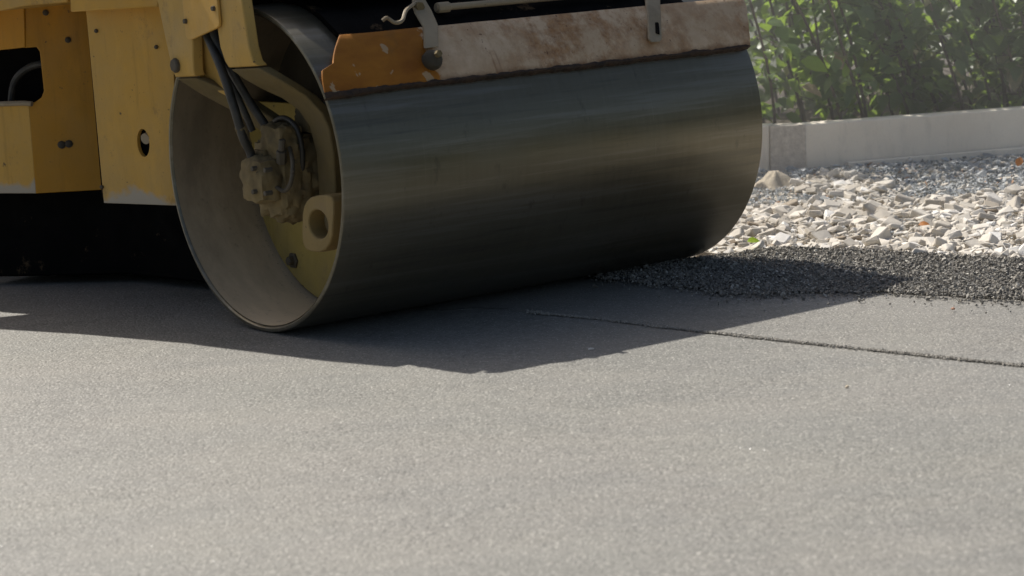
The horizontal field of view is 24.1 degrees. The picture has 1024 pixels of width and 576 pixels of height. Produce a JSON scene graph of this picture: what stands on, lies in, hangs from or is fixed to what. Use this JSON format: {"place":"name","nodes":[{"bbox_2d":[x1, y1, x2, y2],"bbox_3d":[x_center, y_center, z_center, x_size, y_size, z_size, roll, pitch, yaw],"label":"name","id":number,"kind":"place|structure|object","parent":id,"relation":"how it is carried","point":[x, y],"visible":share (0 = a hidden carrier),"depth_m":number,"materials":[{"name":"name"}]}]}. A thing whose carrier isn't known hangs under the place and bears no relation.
{"place":"outdoors","nodes":[
{"label":"outdoors","id":0,"kind":"place"},
{"bbox_2d":[0,274,1023,575],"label":"road","id":1,"kind":"structure","parent":0,"point":[156,426],"depth_m":6.76,"materials":[{"name":"grey asphalt"}]},
{"bbox_2d":[0,0,761,331],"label":"road roller","id":2,"kind":"object","parent":1,"relation":"on","point":[276,164],"visible":1,"depth_m":9.14,"materials":[{"name":"metal"}]},
{"bbox_2d":[426,276,1023,366],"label":"road patch","id":3,"kind":"object","parent":1,"relation":"on","point":[939,326],"visible":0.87,"depth_m":8.59,"materials":[{"name":"grey asphalt"}]},
{"bbox_2d":[526,309,1023,366],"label":"asphalt crumbs","id":4,"kind":"object","parent":1,"relation":"on","point":[641,323],"visible":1,"depth_m":8.13,"materials":[{"name":"black asphalt"}]},
{"bbox_2d":[749,0,1023,299],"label":"ground","id":5,"kind":"structure","parent":0,"point":[772,63],"depth_m":24.90,"materials":[{"name":"green plant"}]},
{"bbox_2d":[759,123,772,172],"bbox_3d":[0.251,-0.716,13.499,2.485,0.350,0.168,0,10,20],"label":"kerbstone","id":6,"kind":"object","parent":5,"relation":"on","point":[765,158],"visible":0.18,"depth_m":13.02,"materials":[{"name":"concrete"}]},
{"bbox_2d":[770,123,806,170],"bbox_3d":[1.511,-0.715,13.033,0.198,0.348,0.169,0,10,18],"label":"kerbstone","id":7,"kind":"object","parent":5,"relation":"on","point":[787,144],"visible":0.52,"depth_m":12.98,"materials":[{"name":"grey concrete"}]},
{"bbox_2d":[749,164,1023,246],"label":"gravel base","id":8,"kind":"object","parent":5,"relation":"on","point":[872,173],"visible":0.03,"depth_m":12.45,"materials":[{"name":"grey gravel"}]},
{"bbox_2d":[754,170,790,190],"bbox_3d":[1.383,-0.568,12.561,0.280,0.098,0.262,5,12,41],"label":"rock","id":9,"kind":"object","parent":8,"relation":"on","point":[772,180],"visible":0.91,"depth_m":12.52,"materials":[{"name":"beige stone"}]},
{"bbox_2d":[583,242,1023,313],"bbox_3d":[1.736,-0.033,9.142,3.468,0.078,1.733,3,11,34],"label":"loose asphalt","id":10,"kind":"structure","parent":8,"relation":"on","point":[879,263],"depth_m":9.33,"materials":[{"name":"black asphalt"}]},
{"bbox_2d":[681,153,1023,260],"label":"crushed stone","id":11,"kind":"object","parent":8,"relation":"on","point":[767,225],"visible":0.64,"depth_m":10.90,"materials":[{"name":"gravel"}]},
{"bbox_2d":[918,221,929,225],"bbox_3d":[1.795,-0.283,10.459,0.041,0.016,0.034,-9,11,-32],"label":"fallen leaf","id":12,"kind":"object","parent":11,"relation":"on","point":[922,223],"visible":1,"depth_m":10.46,"materials":[{"name":"orange plant"}]},
{"bbox_2d":[716,153,1023,253],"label":"stone chippings","id":13,"kind":"object","parent":8,"relation":"on","point":[977,182],"visible":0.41,"depth_m":12.47,"materials":[{"name":"grey gravel"}]},
{"bbox_2d":[747,237,759,242],"bbox_3d":[1.034,-0.206,10.267,0.058,0.022,0.035,-3,9,0],"label":"fallen leaf","id":14,"kind":"object","parent":13,"relation":"on","point":[752,240],"visible":1,"depth_m":10.27,"materials":[{"name":"green plant"}]},
{"bbox_2d":[1015,157,1022,165],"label":"fallen leaf","id":15,"kind":"object","parent":13,"relation":"on","point":[1019,161],"visible":1,"depth_m":12.19,"materials":[{"name":"orange plant"}]},
{"bbox_2d":[756,58,1023,122],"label":"soil bed","id":16,"kind":"object","parent":5,"relation":"on","point":[785,119],"visible":0.02,"depth_m":14.78,"materials":[{"name":"brown soil"}]},
{"bbox_2d":[745,0,829,113],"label":"leafy shrub","id":17,"kind":"object","parent":16,"relation":"on","point":[782,77],"visible":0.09,"depth_m":14.95,"materials":[{"name":"green plant"}]},
{"bbox_2d":[744,0,896,123],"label":"leafy shrub","id":18,"kind":"object","parent":16,"relation":"on","point":[807,61],"visible":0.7,"depth_m":13.40,"materials":[{"name":"green plant"}]},
{"bbox_2d":[756,0,1018,103],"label":"leafy shrub","id":19,"kind":"object","parent":16,"relation":"on","point":[992,58],"visible":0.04,"depth_m":14.95,"materials":[{"name":"green plant"}]},
{"bbox_2d":[793,0,1023,118],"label":"leafy shrub","id":20,"kind":"object","parent":16,"relation":"on","point":[894,57],"visible":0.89,"depth_m":13.60,"materials":[{"name":"green plant"}]},
{"bbox_2d":[935,0,1023,107],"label":"leafy shrub","id":21,"kind":"object","parent":16,"relation":"on","point":[996,44],"visible":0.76,"depth_m":13.70,"materials":[{"name":"green plant"}]},
{"bbox_2d":[942,5,1023,90],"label":"leafy shrub","id":22,"kind":"object","parent":16,"relation":"on","point":[993,24],"visible":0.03,"depth_m":15.35,"materials":[{"name":"green plant"}]},
{"bbox_2d":[800,106,1023,169],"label":"kerbstone","id":23,"kind":"object","parent":5,"relation":"on","point":[829,143],"visible":0.53,"depth_m":13.04,"materials":[{"name":"concrete"}]},
{"bbox_2d":[847,147,1023,169],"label":"kerb footing","id":24,"kind":"object","parent":5,"relation":"on","point":[1003,151],"visible":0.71,"depth_m":13.03,"materials":[{"name":"concrete"}]}
]}

